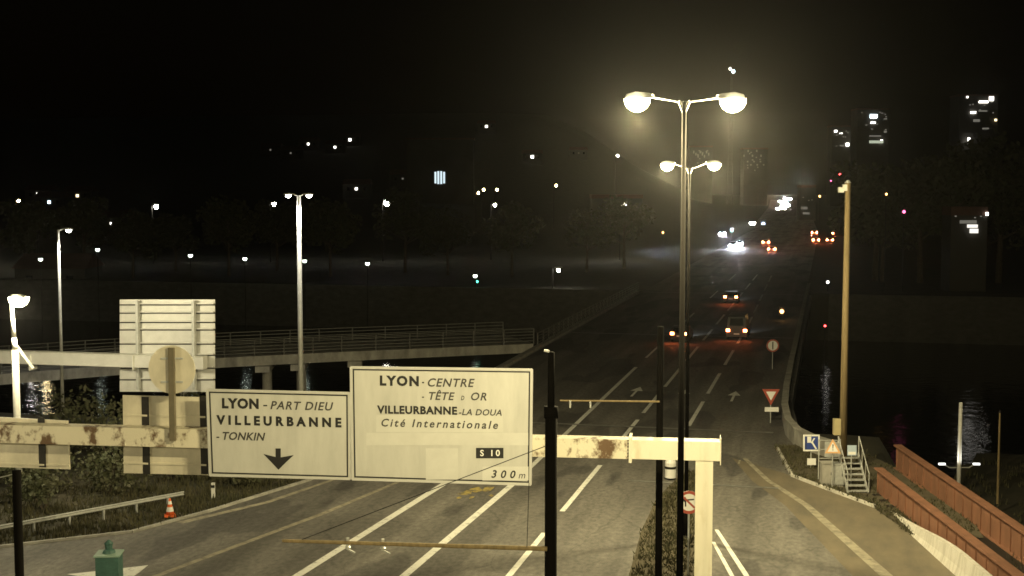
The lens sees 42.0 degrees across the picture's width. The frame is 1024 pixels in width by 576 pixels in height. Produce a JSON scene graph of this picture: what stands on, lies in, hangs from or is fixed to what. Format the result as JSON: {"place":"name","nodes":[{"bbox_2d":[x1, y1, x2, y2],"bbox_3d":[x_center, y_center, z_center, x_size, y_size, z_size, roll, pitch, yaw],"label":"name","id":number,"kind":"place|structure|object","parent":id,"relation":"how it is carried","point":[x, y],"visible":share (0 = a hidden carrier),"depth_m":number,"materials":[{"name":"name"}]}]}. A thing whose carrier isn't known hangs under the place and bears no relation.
{"place":"outdoors","nodes":[
{"label":"outdoors","id":0,"kind":"place"},
{"bbox_2d":[0,335,532,384],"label":"ramp viaduct","id":1,"kind":"object","parent":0,"point":[335,354],"visible":0.58,"depth_m":115.16,"materials":[{"name":"concrete"}]},
{"bbox_2d":[0,322,503,351],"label":"ramp railing","id":2,"kind":"object","parent":1,"relation":"on","point":[319,335],"visible":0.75,"depth_m":121.05,"materials":[{"name":"grey metal"}]},
{"bbox_2d":[0,328,533,373],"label":"ramp railing","id":3,"kind":"object","parent":1,"relation":"on","point":[341,345],"visible":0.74,"depth_m":114.59,"materials":[{"name":"grey metal"}]},
{"bbox_2d":[0,200,851,575],"bbox_3d":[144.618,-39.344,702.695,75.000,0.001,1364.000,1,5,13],"label":"asphalt road","id":4,"kind":"structure","parent":0,"point":[602,518],"depth_m":63.32,"materials":[{"name":"asphalt"}]},
{"bbox_2d":[93,539,123,575],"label":"green cabinet","id":5,"kind":"object","parent":4,"relation":"on","point":[108,560],"visible":1,"depth_m":47.41,"materials":[{"name":"metal"}]},
{"bbox_2d":[0,479,312,547],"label":"slip road kerb","id":6,"kind":"structure","parent":4,"relation":"on","point":[162,522],"depth_m":57.41,"materials":[{"name":"concrete"}]},
{"bbox_2d":[0,422,720,575],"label":"sign gantry","id":7,"kind":"object","parent":4,"relation":"on","point":[703,453],"visible":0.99,"depth_m":41.59,"materials":[{"name":"beige metal"}]},
{"bbox_2d":[0,417,70,468],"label":"back of sign","id":8,"kind":"object","parent":7,"relation":"attached to","point":[44,456],"visible":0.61,"depth_m":44.48,"materials":[{"name":"metal"}]},
{"bbox_2d":[123,395,208,474],"bbox_3d":[-11.406,4.846,43.872,2.929,2.617,0.097,1,4,7],"label":"back of sign","id":9,"kind":"object","parent":7,"relation":"attached to","point":[149,410],"visible":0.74,"depth_m":43.87,"materials":[{"name":"metal"}]},
{"bbox_2d":[148,345,195,440],"bbox_3d":[-10.963,3.386,42.949,1.571,3.085,0.150,1,4,7],"label":"round sign","id":10,"kind":"object","parent":7,"relation":"attached to","point":[171,369],"visible":1,"depth_m":42.92,"materials":[{"name":"brown metal"}]},
{"bbox_2d":[206,389,350,479],"bbox_3d":[-7.408,4.640,42.561,4.719,2.829,0.389,1,4,7],"label":"direction sign","id":11,"kind":"object","parent":7,"relation":"attached to","point":[279,434],"visible":1,"depth_m":42.38,"materials":[{"name":"white"}]},
{"bbox_2d":[350,366,532,485],"bbox_3d":[-2.203,4.279,41.869,5.800,3.672,0.384,1,4,7],"label":"direction sign","id":12,"kind":"object","parent":7,"relation":"attached to","point":[431,424],"visible":1,"depth_m":41.69,"materials":[{"name":"white"}]},
{"bbox_2d":[69,387,739,575],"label":"road arrows","id":13,"kind":"object","parent":4,"relation":"on","point":[130,571],"visible":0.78,"depth_m":50.62,"materials":[{"name":"paint"}]},
{"bbox_2d":[457,486,493,498],"bbox_3d":[-1.728,9.732,63.508,1.777,0.001,2.624,0,4,0],"label":"yellow road mark","id":14,"kind":"object","parent":4,"relation":"on","point":[476,490],"visible":1,"depth_m":63.89,"materials":[{"name":"paint"}]},
{"bbox_2d":[153,458,892,575],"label":"worn edge lines","id":15,"kind":"object","parent":4,"relation":"on","point":[873,564],"visible":0.87,"depth_m":57.85,"materials":[{"name":"paint"}]},
{"bbox_2d":[292,274,771,575],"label":"lane markings","id":16,"kind":"object","parent":4,"relation":"on","point":[446,540],"visible":0.81,"depth_m":61.30,"materials":[{"name":"paint"}]},
{"bbox_2d":[533,292,785,488],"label":"expansion joints","id":17,"kind":"object","parent":4,"relation":"on","point":[676,428],"visible":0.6,"depth_m":80.52,"materials":[{"name":"metal"}]},
{"bbox_2d":[629,469,694,575],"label":"median island","id":18,"kind":"structure","parent":4,"relation":"on","point":[641,562],"depth_m":53.62,"materials":[{"name":"grass"},{"name":"concrete"}]},
{"bbox_2d":[560,326,663,575],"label":"overhead line pole","id":19,"kind":"object","parent":18,"relation":"on","point":[659,463],"visible":1,"depth_m":44.24,"materials":[{"name":"metal"}]},
{"bbox_2d":[665,460,675,478],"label":"white bollard","id":20,"kind":"object","parent":18,"relation":"on","point":[670,469],"visible":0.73,"depth_m":66.06,"materials":[{"name":"white plastic"}]},
{"bbox_2d":[624,91,745,575],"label":"street lamp","id":21,"kind":"object","parent":18,"relation":"on","point":[732,102],"visible":1,"depth_m":27.38,"materials":[{"name":"metal"}]},
{"bbox_2d":[683,491,694,574],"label":"no left turn sign","id":22,"kind":"object","parent":18,"relation":"on","point":[689,502],"visible":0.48,"depth_m":49.52,"materials":[{"name":"white metal"}]},
{"bbox_2d":[661,160,720,537],"bbox_3d":[7.283,2.598,54.887,2.446,15.653,1.149,0,4,6],"label":"street lamp","id":23,"kind":"object","parent":18,"relation":"on","point":[712,165],"visible":0.88,"depth_m":54.49,"materials":[{"name":"metal"}]},
{"bbox_2d":[670,325,692,341],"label":"car","id":24,"kind":"object","parent":4,"relation":"on","point":[674,332],"visible":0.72,"depth_m":124.25,"materials":[{"name":"grey paint"}]},
{"bbox_2d":[712,529,748,575],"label":"merge lines","id":25,"kind":"object","parent":4,"relation":"on","point":[737,562],"visible":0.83,"depth_m":52.41,"materials":[{"name":"paint"}]},
{"bbox_2d":[723,291,739,302],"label":"car","id":26,"kind":"object","parent":4,"relation":"on","point":[731,296],"visible":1,"depth_m":165.09,"materials":[{"name":"grey paint"}]},
{"bbox_2d":[726,312,749,339],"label":"van","id":27,"kind":"object","parent":4,"relation":"on","point":[738,324],"visible":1,"depth_m":125.87,"materials":[{"name":"grey paint"}]},
{"bbox_2d":[762,389,779,422],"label":"yield sign","id":28,"kind":"object","parent":4,"relation":"on","point":[770,394],"visible":1,"depth_m":82.00,"materials":[{"name":"red metal"}]},
{"bbox_2d":[766,339,778,368],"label":"round sign","id":29,"kind":"object","parent":4,"relation":"on","point":[772,345],"visible":1,"depth_m":106.00,"materials":[{"name":"white metal"}]},
{"bbox_2d":[777,447,874,507],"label":"kerb","id":30,"kind":"structure","parent":4,"relation":"on","point":[825,488],"depth_m":64.33,"materials":[{"name":"white concrete"}]},
{"bbox_2d":[733,458,954,575],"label":"dusty shoulder","id":31,"kind":"object","parent":4,"relation":"on","point":[890,546],"visible":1,"depth_m":56.52},
{"bbox_2d":[892,512,991,575],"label":"concrete barrier","id":32,"kind":"object","parent":31,"relation":"on","point":[954,560],"visible":0.94,"depth_m":51.27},
{"bbox_2d":[0,113,1023,543],"bbox_3d":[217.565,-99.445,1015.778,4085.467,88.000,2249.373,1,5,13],"label":"ground","id":33,"kind":"structure","parent":0,"point":[180,165],"depth_m":530.20,"materials":[{"name":"soil"}]},
{"bbox_2d":[0,469,23,575],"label":"overhead line pole","id":34,"kind":"object","parent":33,"relation":"on","point":[18,522],"visible":1,"depth_m":22.02,"materials":[{"name":"metal"}]},
{"bbox_2d":[8,294,33,502],"bbox_3d":[-22.628,5.103,61.514,1.048,9.674,0.996,-1,4,-8],"label":"street lamp","id":35,"kind":"object","parent":33,"relation":"on","point":[18,300],"visible":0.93,"depth_m":61.28,"materials":[{"name":"metal"}]},
{"bbox_2d":[6,468,62,508],"bbox_3d":[-21.612,9.077,60.708,2.519,2.089,2.323,1,5,13],"label":"shrub","id":36,"kind":"object","parent":33,"relation":"on","point":[35,485],"visible":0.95,"depth_m":60.20,"materials":[{"name":"green plant"}]},
{"bbox_2d":[0,451,81,489],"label":"shrub","id":37,"kind":"object","parent":33,"relation":"on","point":[72,458],"visible":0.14,"depth_m":63.66,"materials":[{"name":"green plant"}]},
{"bbox_2d":[24,185,59,203],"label":"hillside house","id":38,"kind":"structure","parent":33,"relation":"on","point":[31,191],"depth_m":545.28,"materials":[{"name":"tile"}]},
{"bbox_2d":[34,191,71,210],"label":"hillside house","id":39,"kind":"structure","parent":33,"relation":"on","point":[52,200],"depth_m":505.25,"materials":[{"name":"tile"}]},
{"bbox_2d":[11,253,104,278],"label":"hillside house","id":40,"kind":"structure","parent":33,"relation":"on","point":[74,265],"depth_m":210.80,"materials":[{"name":"tile"}]},
{"bbox_2d":[57,228,73,414],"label":"street lamp","id":41,"kind":"object","parent":33,"relation":"on","point":[60,315],"visible":0.81,"depth_m":95.36,"materials":[{"name":"metal"}]},
{"bbox_2d":[30,389,106,456],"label":"shrub","id":42,"kind":"object","parent":33,"relation":"on","point":[61,416],"visible":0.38,"depth_m":79.32,"materials":[{"name":"green plant"}]},
{"bbox_2d":[63,186,98,204],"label":"hillside house","id":43,"kind":"structure","parent":33,"relation":"on","point":[81,192],"depth_m":535.25,"materials":[{"name":"tile"}]},
{"bbox_2d":[53,384,122,456],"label":"shrub","id":44,"kind":"object","parent":33,"relation":"on","point":[100,411],"visible":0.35,"depth_m":73.49,"materials":[{"name":"green plant"}]},
{"bbox_2d":[0,491,183,531],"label":"guard rail","id":45,"kind":"object","parent":33,"relation":"on","point":[90,510],"visible":0.89,"depth_m":58.28,"materials":[{"name":"metal"}]},
{"bbox_2d":[80,415,123,470],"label":"shrub","id":46,"kind":"object","parent":33,"relation":"on","point":[116,449],"visible":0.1,"depth_m":68.48,"materials":[{"name":"green plant"}]},
{"bbox_2d":[0,350,206,370],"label":"cantilever gantry","id":47,"kind":"object","parent":33,"relation":"on","point":[134,361],"visible":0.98,"depth_m":69.44,"materials":[{"name":"metal"}]},
{"bbox_2d":[120,299,214,391],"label":"back of sign","id":48,"kind":"object","parent":47,"relation":"attached to","point":[150,326],"visible":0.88,"depth_m":68.99,"materials":[{"name":"metal"}]},
{"bbox_2d":[76,446,152,496],"bbox_3d":[-19.062,8.721,63.499,3.994,2.462,2.214,2,5,24],"label":"shrub","id":49,"kind":"object","parent":33,"relation":"on","point":[110,480],"visible":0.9,"depth_m":63.20,"materials":[{"name":"green plant"}]},
{"bbox_2d":[98,210,134,232],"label":"hillside house","id":50,"kind":"structure","parent":33,"relation":"on","point":[114,213],"depth_m":400.75,"materials":[{"name":"tile"}]},
{"bbox_2d":[195,194,260,275],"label":"riverside tree","id":51,"kind":"object","parent":33,"relation":"on","point":[215,222],"visible":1,"depth_m":214.20,"materials":[{"name":"green plant"}]},
{"bbox_2d":[227,477,261,487],"bbox_3d":[-13.021,9.135,64.851,1.684,1.338,1.388,-2,5,-24],"label":"shrub","id":52,"kind":"object","parent":33,"relation":"on","point":[245,481],"visible":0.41,"depth_m":64.55,"materials":[{"name":"green plant"}]},
{"bbox_2d":[255,365,274,389],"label":"ramp pier","id":53,"kind":"structure","parent":33,"relation":"on","point":[265,371],"depth_m":113.91,"materials":[{"name":"concrete"}]},
{"bbox_2d":[260,143,282,156],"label":"hillside house","id":54,"kind":"structure","parent":33,"relation":"on","point":[269,149],"depth_m":735.21,"materials":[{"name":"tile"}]},
{"bbox_2d":[250,199,307,270],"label":"riverside tree","id":55,"kind":"object","parent":33,"relation":"on","point":[272,228],"visible":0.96,"depth_m":227.79,"materials":[{"name":"green plant"}]},
{"bbox_2d":[280,146,303,159],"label":"hillside house","id":56,"kind":"structure","parent":33,"relation":"on","point":[291,152],"depth_m":715.24,"materials":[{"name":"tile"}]},
{"bbox_2d":[283,193,313,390],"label":"street lamp","id":57,"kind":"object","parent":33,"relation":"on","point":[300,322],"visible":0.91,"depth_m":95.40,"materials":[{"name":"metal"}]},
{"bbox_2d":[290,363,309,390],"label":"ramp pier","id":58,"kind":"structure","parent":33,"relation":"on","point":[293,367],"depth_m":113.58,"materials":[{"name":"concrete"}]},
{"bbox_2d":[298,137,320,150],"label":"hillside house","id":59,"kind":"structure","parent":33,"relation":"on","point":[308,143],"depth_m":760.21,"materials":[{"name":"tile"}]},
{"bbox_2d":[301,196,361,276],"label":"riverside tree","id":60,"kind":"object","parent":33,"relation":"on","point":[320,228],"visible":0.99,"depth_m":213.20,"materials":[{"name":"green plant"}]},
{"bbox_2d":[324,140,346,153],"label":"hillside house","id":61,"kind":"structure","parent":33,"relation":"on","point":[335,146],"depth_m":740.24,"materials":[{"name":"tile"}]},
{"bbox_2d":[340,133,361,145],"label":"hillside house","id":62,"kind":"structure","parent":33,"relation":"on","point":[352,139],"depth_m":775.24,"materials":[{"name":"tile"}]},
{"bbox_2d":[342,179,372,198],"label":"hillside house","id":63,"kind":"structure","parent":33,"relation":"on","point":[357,188],"depth_m":540.28,"materials":[{"name":"tile"}]},
{"bbox_2d":[389,170,406,187],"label":"hillside house","id":64,"kind":"structure","parent":33,"relation":"on","point":[398,178],"depth_m":580.23,"materials":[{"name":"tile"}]},
{"bbox_2d":[371,185,438,272],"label":"riverside tree","id":65,"kind":"object","parent":33,"relation":"on","point":[400,224],"visible":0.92,"depth_m":222.37,"materials":[{"name":"green plant"}]},
{"bbox_2d":[282,349,557,575],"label":"overhead line pole","id":66,"kind":"object","parent":33,"relation":"on","point":[549,548],"visible":1,"depth_m":20.10,"materials":[{"name":"metal"}]},
{"bbox_2d":[405,138,474,204],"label":"apartment block","id":67,"kind":"structure","parent":33,"relation":"on","point":[440,170],"depth_m":519.77,"materials":[{"name":"concrete"}]},
{"bbox_2d":[418,204,475,275],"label":"riverside tree","id":68,"kind":"object","parent":33,"relation":"on","point":[456,235],"visible":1,"depth_m":215.90,"materials":[{"name":"green plant"}]},
{"bbox_2d":[477,120,495,133],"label":"hillside house","id":69,"kind":"structure","parent":33,"relation":"on","point":[486,126],"depth_m":835.25,"materials":[{"name":"tile"}]},
{"bbox_2d":[0,279,1023,344],"bbox_3d":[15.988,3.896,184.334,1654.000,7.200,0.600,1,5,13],"label":"quay wall","id":70,"kind":"structure","parent":33,"relation":"on","point":[944,319],"depth_m":190.20,"materials":[{"name":"concrete"}]},
{"bbox_2d":[0,443,1023,575],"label":"grass","id":71,"kind":"structure","parent":33,"relation":"on","point":[205,495],"depth_m":60.83,"materials":[{"name":"plant"}]},
{"bbox_2d":[481,201,544,276],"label":"riverside tree","id":72,"kind":"object","parent":33,"relation":"on","point":[507,233],"visible":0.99,"depth_m":212.43,"materials":[{"name":"green plant"}]},
{"bbox_2d":[521,150,542,164],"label":"hillside house","id":73,"kind":"structure","parent":33,"relation":"on","point":[532,157],"depth_m":725.21,"materials":[{"name":"tile"}]},
{"bbox_2d":[563,207,615,271],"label":"riverside tree","id":74,"kind":"object","parent":33,"relation":"on","point":[587,235],"visible":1,"depth_m":224.12,"materials":[{"name":"green plant"}]},
{"bbox_2d":[589,194,642,229],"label":"apartment block","id":75,"kind":"structure","parent":33,"relation":"on","point":[596,200],"depth_m":420.26,"materials":[{"name":"concrete"}]},
{"bbox_2d":[595,194,656,268],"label":"riverside tree","id":76,"kind":"object","parent":33,"relation":"on","point":[619,214],"visible":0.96,"depth_m":234.07,"materials":[{"name":"green plant"}]},
{"bbox_2d":[495,291,810,408],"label":"bridge deck","id":77,"kind":"structure","parent":33,"relation":"on","point":[557,336],"depth_m":124.29,"materials":[{"name":"concrete"}]},
{"bbox_2d":[537,282,638,345],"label":"bridge railing","id":78,"kind":"object","parent":77,"relation":"on","point":[585,313],"visible":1,"depth_m":143.70,"materials":[{"name":"grey metal"}]},
{"bbox_2d":[781,283,834,457],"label":"bridge parapet","id":79,"kind":"structure","parent":77,"relation":"on","point":[794,431],"depth_m":84.71,"materials":[{"name":"concrete"}]},
{"bbox_2d":[689,146,712,202],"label":"office block","id":80,"kind":"structure","parent":33,"relation":"on","point":[701,183],"depth_m":1051.93,"materials":[{"name":"concrete"}]},
{"bbox_2d":[727,67,734,203],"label":"radio mast","id":81,"kind":"object","parent":33,"relation":"on","point":[733,71],"visible":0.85,"depth_m":1054.99,"materials":[{"name":"metal"}]},
{"bbox_2d":[740,148,767,204],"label":"office block","id":82,"kind":"structure","parent":33,"relation":"on","point":[753,175],"depth_m":1001.96,"materials":[{"name":"concrete"}]},
{"bbox_2d":[797,185,815,219],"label":"apartment block","id":83,"kind":"structure","parent":33,"relation":"on","point":[806,202],"depth_m":560.57,"materials":[{"name":"concrete"}]},
{"bbox_2d":[826,125,850,205],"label":"tower block","id":84,"kind":"structure","parent":33,"relation":"on","point":[838,142],"depth_m":951.89,"materials":[{"name":"concrete"}]},
{"bbox_2d":[850,108,889,177],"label":"tower block","id":85,"kind":"structure","parent":33,"relation":"on","point":[869,136],"depth_m":901.89,"materials":[{"name":"concrete"}]},
{"bbox_2d":[827,160,925,280],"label":"riverside tree","id":86,"kind":"object","parent":33,"relation":"on","point":[860,182],"visible":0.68,"depth_m":200.97,"materials":[{"name":"green plant"}]},
{"bbox_2d":[841,182,926,281],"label":"riverside tree","id":87,"kind":"object","parent":33,"relation":"on","point":[893,228],"visible":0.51,"depth_m":200.54,"materials":[{"name":"green plant"}]},
{"bbox_2d":[866,156,976,282],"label":"riverside tree","id":88,"kind":"object","parent":33,"relation":"on","point":[912,170],"visible":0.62,"depth_m":197.74,"materials":[{"name":"green plant"}]},
{"bbox_2d":[872,467,1023,575],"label":"footbridge girder","id":89,"kind":"object","parent":33,"relation":"on","point":[911,504],"visible":0.65,"depth_m":54.38,"materials":[{"name":"metal"}]},
{"bbox_2d":[900,157,1007,240],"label":"riverside tree","id":90,"kind":"object","parent":33,"relation":"on","point":[931,224],"visible":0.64,"depth_m":194.21,"materials":[{"name":"green plant"}]},
{"bbox_2d":[893,444,1023,564],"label":"footbridge girder","id":91,"kind":"object","parent":33,"relation":"on","point":[1000,529],"visible":1,"depth_m":58.09,"materials":[{"name":"metal"}]},
{"bbox_2d":[938,402,979,483],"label":"lamp mast","id":92,"kind":"object","parent":33,"relation":"on","point":[959,456],"visible":0.88,"depth_m":82.72,"materials":[{"name":"grey metal"}]},
{"bbox_2d":[904,137,1017,231],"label":"riverside tree","id":93,"kind":"object","parent":33,"relation":"on","point":[955,153],"visible":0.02,"depth_m":211.84,"materials":[{"name":"green plant"}]},
{"bbox_2d":[940,206,988,290],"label":"building","id":94,"kind":"structure","parent":33,"relation":"on","point":[964,248],"depth_m":184.50,"materials":[{"name":"concrete"}]},
{"bbox_2d":[949,94,998,158],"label":"tower block","id":95,"kind":"structure","parent":33,"relation":"on","point":[971,115],"depth_m":851.53,"materials":[{"name":"concrete"}]},
{"bbox_2d":[949,156,1023,249],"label":"riverside tree","id":96,"kind":"object","parent":33,"relation":"on","point":[996,228],"visible":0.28,"depth_m":196.68,"materials":[{"name":"green plant"}]},
{"bbox_2d":[954,128,1023,282],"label":"riverside tree","id":97,"kind":"object","parent":33,"relation":"on","point":[986,156],"visible":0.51,"depth_m":197.23,"materials":[{"name":"green plant"}]},
{"bbox_2d":[996,410,1000,503],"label":"bank pole","id":98,"kind":"object","parent":33,"relation":"on","point":[998,466],"visible":1,"depth_m":77.88,"materials":[{"name":"metal"}]},
{"bbox_2d":[977,535,1023,572],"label":"footbridge deck","id":99,"kind":"structure","parent":33,"relation":"on","point":[994,547],"depth_m":52.85,"materials":[{"name":"concrete"}]},
{"bbox_2d":[0,319,1023,478],"bbox_3d":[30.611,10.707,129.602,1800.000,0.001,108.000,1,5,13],"label":"river water","id":100,"kind":"structure","parent":0,"point":[909,396],"depth_m":139.91,"materials":[{"name":"black liquid"}]},
{"bbox_2d":[0,0,1023,194],"label":"sky","id":101,"kind":"structure","parent":0,"point":[801,67],"materials":[{"name":"black"}]},
{"bbox_2d":[569,147,587,160],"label":"hillside house","id":102,"kind":"structure","parent":0,"point":[579,153],"depth_m":830.26,"materials":[{"name":"concrete"}]},
{"bbox_2d":[779,444,983,537],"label":"verge pavement","id":103,"kind":"structure","parent":0,"point":[927,494],"depth_m":65.39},
{"bbox_2d":[803,435,819,467],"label":"lane layout sign","id":104,"kind":"object","parent":103,"relation":"on","point":[810,443],"visible":0.99,"depth_m":68.49,"materials":[{"name":"blue metal"}]},
{"bbox_2d":[819,461,833,485],"bbox_3d":[15.258,8.999,64.690,0.585,1.148,0.570,0,4,0],"label":"utility cabinet","id":105,"kind":"object","parent":103,"relation":"on","point":[825,471],"visible":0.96,"depth_m":64.44,"materials":[{"name":"metal"}]},
{"bbox_2d":[818,439,840,478],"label":"railing","id":106,"kind":"object","parent":103,"relation":"on","point":[827,444],"visible":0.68,"depth_m":65.81,"materials":[{"name":"metal"}]},
{"bbox_2d":[825,439,840,487],"bbox_3d":[15.381,8.417,63.997,0.780,2.375,0.118,0,4,0],"label":"warning sign","id":107,"kind":"object","parent":103,"relation":"on","point":[832,448],"visible":1,"depth_m":63.90,"materials":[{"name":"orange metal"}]},
{"bbox_2d":[833,462,843,486],"bbox_3d":[15.756,9.018,64.461,0.500,1.145,0.570,0,4,0],"label":"utility cabinet","id":108,"kind":"object","parent":103,"relation":"on","point":[838,479],"visible":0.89,"depth_m":64.21,"materials":[{"name":"metal"}]},
{"bbox_2d":[833,180,850,467],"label":"tall mast","id":109,"kind":"object","parent":103,"relation":"on","point":[840,426],"visible":0.9,"depth_m":67.38,"materials":[{"name":"metal"}]},
{"bbox_2d":[837,436,869,492],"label":"metal staircase","id":110,"kind":"structure","parent":103,"relation":"on","point":[847,473],"depth_m":63.67,"materials":[{"name":"metal"}]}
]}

